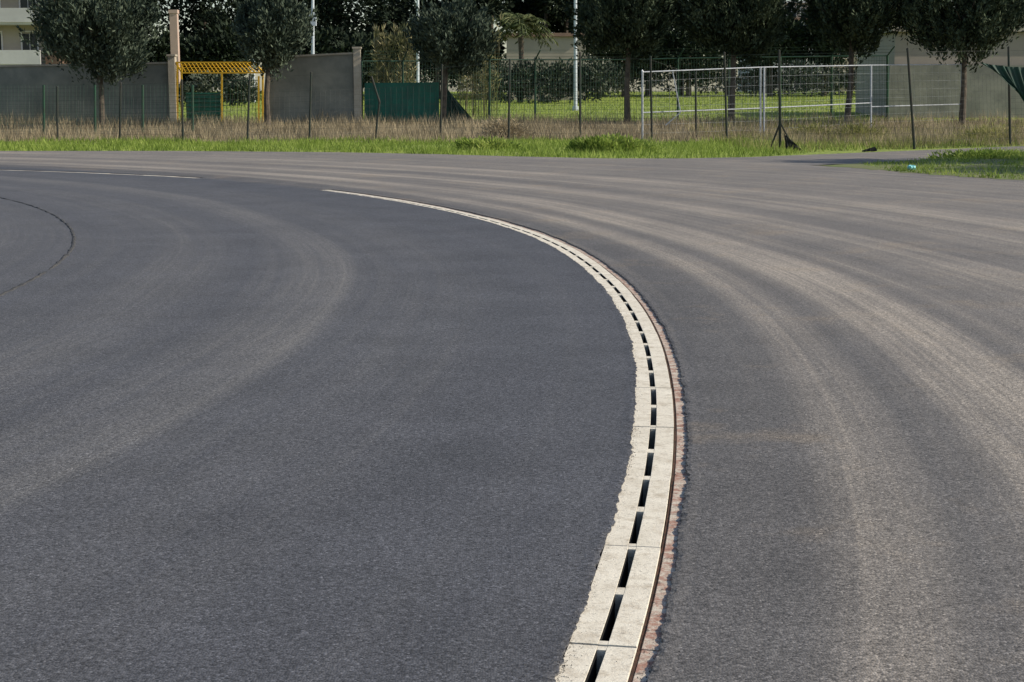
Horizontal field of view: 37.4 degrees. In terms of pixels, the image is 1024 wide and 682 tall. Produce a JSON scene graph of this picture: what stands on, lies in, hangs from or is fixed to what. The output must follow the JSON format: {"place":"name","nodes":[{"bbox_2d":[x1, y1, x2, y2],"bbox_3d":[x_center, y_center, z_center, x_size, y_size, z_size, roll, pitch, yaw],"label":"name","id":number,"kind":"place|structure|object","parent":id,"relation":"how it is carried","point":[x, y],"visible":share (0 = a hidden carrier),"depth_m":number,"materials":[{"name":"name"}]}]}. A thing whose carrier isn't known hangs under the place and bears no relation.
{"place":"outdoors","nodes":[
{"label":"outdoors","id":0,"kind":"place"},
{"bbox_2d":[148,0,802,91],"label":"sky","id":1,"kind":"structure","parent":0,"point":[505,45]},
{"bbox_2d":[0,146,1023,681],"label":"asphalt track","id":2,"kind":"structure","parent":0,"point":[274,416],"depth_m":7.67,"materials":[{"name":"grey asphalt"}]},
{"bbox_2d":[0,197,75,295],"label":"asphalt seam","id":3,"kind":"object","parent":2,"relation":"on","point":[73,242],"visible":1,"depth_m":15.66,"materials":[{"name":"black asphalt"}]},
{"bbox_2d":[13,170,688,681],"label":"slot drain","id":4,"kind":"object","parent":2,"relation":"in","point":[621,622],"visible":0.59,"depth_m":5.82,"materials":[{"name":"beige concrete"}]},
{"bbox_2d":[452,209,712,681],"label":"loose grit","id":5,"kind":"object","parent":2,"relation":"on","point":[636,489],"visible":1,"depth_m":6.40,"materials":[{"name":"gravel"}]},
{"bbox_2d":[822,145,1023,179],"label":"grass island","id":6,"kind":"structure","parent":2,"relation":"on","point":[1010,168],"depth_m":33.39,"materials":[{"name":"grass"}]},
{"bbox_2d":[0,106,1023,147],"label":"dry grass","id":7,"kind":"structure","parent":0,"point":[227,135],"depth_m":59.79,"materials":[{"name":"beige plant"}]},
{"bbox_2d":[0,91,1023,448],"bbox_3d":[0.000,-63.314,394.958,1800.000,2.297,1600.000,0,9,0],"label":"ground","id":8,"kind":"structure","parent":0,"point":[494,113],"depth_m":64.80,"materials":[{"name":"green plant"}]},
{"bbox_2d":[0,0,70,64],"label":"apartment block","id":9,"kind":"structure","parent":8,"relation":"on","point":[14,50],"depth_m":101.49,"materials":[{"name":"white paint"}]},
{"bbox_2d":[0,0,38,49],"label":"windows","id":10,"kind":"structure","parent":9,"relation":"in","point":[22,3],"depth_m":102.00,"materials":[{"name":"clear glass"}]},
{"bbox_2d":[0,64,168,122],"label":"boundary wall","id":11,"kind":"structure","parent":8,"relation":"on","point":[27,79],"depth_m":66.07,"materials":[{"name":"grey concrete"}]},
{"bbox_2d":[0,62,167,66],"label":"coping","id":12,"kind":"object","parent":11,"relation":"on","point":[64,64],"visible":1,"depth_m":66.00,"materials":[{"name":"grey concrete"}]},
{"bbox_2d":[16,0,166,126],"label":"tree","id":13,"kind":"object","parent":8,"relation":"on","point":[100,39],"visible":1,"depth_m":60.65,"materials":[{"name":"green plant"}]},
{"bbox_2d":[0,85,193,133],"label":"green post fence","id":14,"kind":"object","parent":8,"relation":"on","point":[43,104],"visible":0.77,"depth_m":58.79,"materials":[{"name":"metal"}]},
{"bbox_2d":[166,54,178,121],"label":"pillar","id":15,"kind":"structure","parent":8,"relation":"on","point":[172,59],"depth_m":65.19,"materials":[{"name":"beige concrete"}]},
{"bbox_2d":[168,10,180,100],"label":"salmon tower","id":16,"kind":"structure","parent":8,"relation":"on","point":[174,32],"depth_m":105.97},
{"bbox_2d":[175,62,263,123],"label":"yellow gate","id":17,"kind":"structure","parent":8,"relation":"on","point":[215,107],"depth_m":65.81,"materials":[{"name":"paint"}]},
{"bbox_2d":[178,66,261,105],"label":"hedge","id":18,"kind":"object","parent":8,"relation":"on","point":[200,87],"visible":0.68,"depth_m":94.52,"materials":[{"name":"green plant"}]},
{"bbox_2d":[229,0,318,125],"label":"tree","id":19,"kind":"object","parent":8,"relation":"on","point":[272,34],"visible":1,"depth_m":61.61,"materials":[{"name":"green plant"}]},
{"bbox_2d":[269,54,353,122],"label":"boundary wall","id":20,"kind":"structure","parent":8,"relation":"on","point":[331,80],"depth_m":65.22,"materials":[{"name":"grey concrete"}]},
{"bbox_2d":[293,52,352,56],"bbox_3d":[-8.695,-12.280,65.124,3.859,0.239,0.300,1,9,7],"label":"coping","id":21,"kind":"object","parent":20,"relation":"on","point":[323,54],"visible":0.64,"depth_m":64.90,"materials":[{"name":"grey concrete"}]},
{"bbox_2d":[309,0,316,53],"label":"street lamp","id":22,"kind":"object","parent":8,"relation":"on","point":[314,23],"visible":0.22,"depth_m":73.36,"materials":[{"name":"grey metal"}]},
{"bbox_2d":[352,47,361,122],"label":"pillar","id":23,"kind":"structure","parent":8,"relation":"on","point":[357,77],"depth_m":64.86,"materials":[{"name":"grey concrete"}]},
{"bbox_2d":[366,21,418,82],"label":"giant reeds","id":24,"kind":"object","parent":8,"relation":"on","point":[379,42],"visible":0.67,"depth_m":70.71,"materials":[{"name":"green plant"}]},
{"bbox_2d":[365,82,438,121],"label":"green tarpaulin","id":25,"kind":"object","parent":8,"relation":"on","point":[415,95],"visible":0.87,"depth_m":66.55,"materials":[{"name":"green fabric"}]},
{"bbox_2d":[416,0,418,82],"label":"street lamp","id":26,"kind":"object","parent":8,"relation":"on","point":[417,58],"depth_m":98.32,"materials":[{"name":"grey metal"}]},
{"bbox_2d":[402,0,500,122],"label":"tree","id":27,"kind":"object","parent":8,"relation":"on","point":[457,33],"visible":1,"depth_m":63.98,"materials":[{"name":"green plant"}]},
{"bbox_2d":[455,12,506,117],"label":"giant reeds","id":28,"kind":"object","parent":8,"relation":"on","point":[475,81],"visible":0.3,"depth_m":72.86,"materials":[{"name":"green plant"}]},
{"bbox_2d":[449,135,520,149],"bbox_3d":[-0.800,-5.962,45.614,2.225,0.543,1.691,0,9,0],"label":"weed clump","id":29,"kind":"object","parent":8,"relation":"on","point":[478,142],"visible":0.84,"depth_m":45.40,"materials":[{"name":"green plant"}]},
{"bbox_2d":[476,112,535,138],"bbox_3d":[-0.133,-7.974,56.551,1.841,1.212,1.976,-8,12,-39],"label":"bush","id":30,"kind":"object","parent":8,"relation":"on","point":[493,131],"visible":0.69,"depth_m":56.31,"materials":[{"name":"beige plant"}]},
{"bbox_2d":[0,133,1023,157],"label":"grass verge","id":31,"kind":"object","parent":8,"relation":"on","point":[672,147],"depth_m":45.74,"materials":[{"name":"green plant"}]},
{"bbox_2d":[0,46,1023,148],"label":"wire fence","id":32,"kind":"object","parent":8,"relation":"on","point":[780,125],"visible":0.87,"depth_m":53.39,"materials":[{"name":"metal"}]},
{"bbox_2d":[979,62,1023,100],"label":"hanging tarpaulin","id":33,"kind":"object","parent":32,"relation":"attached to","point":[1013,77],"visible":1,"depth_m":47.24,"materials":[{"name":"green fabric"}]},
{"bbox_2d":[491,12,557,102],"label":"palm tree","id":34,"kind":"object","parent":8,"relation":"on","point":[522,23],"visible":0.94,"depth_m":102.74,"materials":[{"name":"green plant"}]},
{"bbox_2d":[503,33,585,99],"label":"beige building","id":35,"kind":"structure","parent":8,"relation":"on","point":[564,41],"depth_m":110.03,"materials":[{"name":"beige plaster"}]},
{"bbox_2d":[472,54,630,103],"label":"hedge","id":36,"kind":"object","parent":8,"relation":"on","point":[564,72],"visible":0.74,"depth_m":102.06,"materials":[{"name":"green plant"}]},
{"bbox_2d":[81,0,1023,99],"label":"distant trees","id":37,"kind":"object","parent":8,"relation":"on","point":[209,36],"visible":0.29,"depth_m":115.77,"materials":[{"name":"green plant"}]},
{"bbox_2d":[572,0,577,110],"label":"street lamp","id":38,"kind":"object","parent":8,"relation":"on","point":[575,106],"visible":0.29,"depth_m":84.56,"materials":[{"name":"grey metal"}]},
{"bbox_2d":[363,53,856,96],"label":"hedge","id":39,"kind":"object","parent":8,"relation":"on","point":[809,75],"visible":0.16,"depth_m":123.23,"materials":[{"name":"green plant"}]},
{"bbox_2d":[562,132,658,152],"bbox_3d":[2.850,-5.669,43.624,2.850,0.703,2.046,0,9,0],"label":"weed clump","id":40,"kind":"object","parent":8,"relation":"on","point":[604,142],"visible":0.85,"depth_m":43.30,"materials":[{"name":"green plant"}]},
{"bbox_2d":[569,0,686,122],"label":"pine tree","id":41,"kind":"object","parent":8,"relation":"on","point":[634,28],"visible":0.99,"depth_m":63.77,"materials":[{"name":"green plant"}]},
{"bbox_2d":[361,46,894,120],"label":"tall fence","id":42,"kind":"object","parent":8,"relation":"on","point":[680,81],"visible":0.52,"depth_m":68.93,"materials":[{"name":"metal"}]},
{"bbox_2d":[446,89,471,121],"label":"hanging tarpaulin","id":43,"kind":"object","parent":42,"relation":"attached to","point":[453,104],"visible":0.69,"depth_m":66.19,"materials":[{"name":"green fabric"}]},
{"bbox_2d":[670,0,806,122],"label":"pine tree","id":44,"kind":"object","parent":8,"relation":"on","point":[739,27],"visible":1,"depth_m":63.80,"materials":[{"name":"green plant"}]},
{"bbox_2d":[738,20,827,91],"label":"walls","id":45,"kind":"structure","parent":8,"relation":"on","point":[781,70],"depth_m":147.96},
{"bbox_2d":[756,23,822,89],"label":"windows","id":46,"kind":"structure","parent":45,"relation":"attached to","point":[800,74],"depth_m":147.82,"materials":[{"name":"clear glass"}]},
{"bbox_2d":[784,134,800,150],"bbox_3d":[8.352,-5.867,44.804,0.634,0.535,0.069,0,9,0],"label":"ground tarpaulin","id":47,"kind":"object","parent":8,"relation":"on","point":[789,142],"visible":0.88,"depth_m":44.82,"materials":[{"name":"black plastic"}]},
{"bbox_2d":[641,64,961,137],"bbox_3d":[11.358,-9.482,59.658,16.561,2.953,1.637,-6,11,-31],"label":"galvanised fence","id":48,"kind":"object","parent":8,"relation":"on","point":[760,77],"visible":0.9,"depth_m":57.77,"materials":[{"name":"metal"}]},
{"bbox_2d":[791,120,835,138],"bbox_3d":[11.088,-7.694,55.500,1.767,0.823,1.392,0,9,0],"label":"dry shrub","id":49,"kind":"object","parent":8,"relation":"on","point":[813,128],"visible":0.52,"depth_m":55.34,"materials":[{"name":"beige plant"}]},
{"bbox_2d":[828,51,856,91],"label":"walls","id":50,"kind":"structure","parent":8,"relation":"on","point":[844,70],"depth_m":157.48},
{"bbox_2d":[685,116,1023,151],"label":"tall mixed grass","id":51,"kind":"structure","parent":8,"relation":"on","point":[892,142],"depth_m":51.35,"materials":[{"name":"green plant"}]},
{"bbox_2d":[801,0,913,122],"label":"pine tree","id":52,"kind":"object","parent":8,"relation":"on","point":[852,26],"visible":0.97,"depth_m":63.92,"materials":[{"name":"green plant"}]},
{"bbox_2d":[828,116,892,138],"bbox_3d":[12.551,-7.587,54.403,2.592,1.001,1.853,0,9,0],"label":"dry shrub","id":53,"kind":"object","parent":8,"relation":"on","point":[860,127],"visible":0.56,"depth_m":54.35,"materials":[{"name":"beige plant"}]},
{"bbox_2d":[862,147,876,151],"bbox_3d":[10.347,-5.549,43.848,0.444,0.161,0.059,0,9,0],"label":"ground tarpaulin","id":54,"kind":"object","parent":8,"relation":"on","point":[872,149],"visible":0.99,"depth_m":43.86,"materials":[{"name":"black plastic"}]},
{"bbox_2d":[856,26,1023,117],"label":"wall","id":55,"kind":"structure","parent":8,"relation":"on","point":[993,84],"depth_m":72.64,"materials":[{"name":"grey concrete"}]},
{"bbox_2d":[900,0,1023,124],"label":"pine tree","id":56,"kind":"object","parent":8,"relation":"on","point":[959,28],"visible":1,"depth_m":61.75,"materials":[{"name":"green plant"}]},
{"bbox_2d":[918,147,1023,158],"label":"weed clump","id":57,"kind":"object","parent":8,"relation":"on","point":[971,152],"visible":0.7,"depth_m":38.05,"materials":[{"name":"green plant"}]},
{"bbox_2d":[953,121,1022,140],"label":"dry shrub","id":58,"kind":"object","parent":8,"relation":"on","point":[986,129],"visible":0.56,"depth_m":52.37,"materials":[{"name":"beige plant"}]},
{"bbox_2d":[41,90,1019,122],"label":"field grass","id":59,"kind":"structure","parent":0,"point":[662,100],"depth_m":93.38,"materials":[{"name":"green plant"}]},
{"bbox_2d":[907,165,915,169],"bbox_3d":[8.472,-3.656,32.113,0.192,0.165,0.179,-3,10,-20],"label":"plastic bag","id":60,"kind":"object","parent":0,"point":[911,166],"visible":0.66,"depth_m":32.05,"materials":[{"name":"teal plastic"}]}
]}

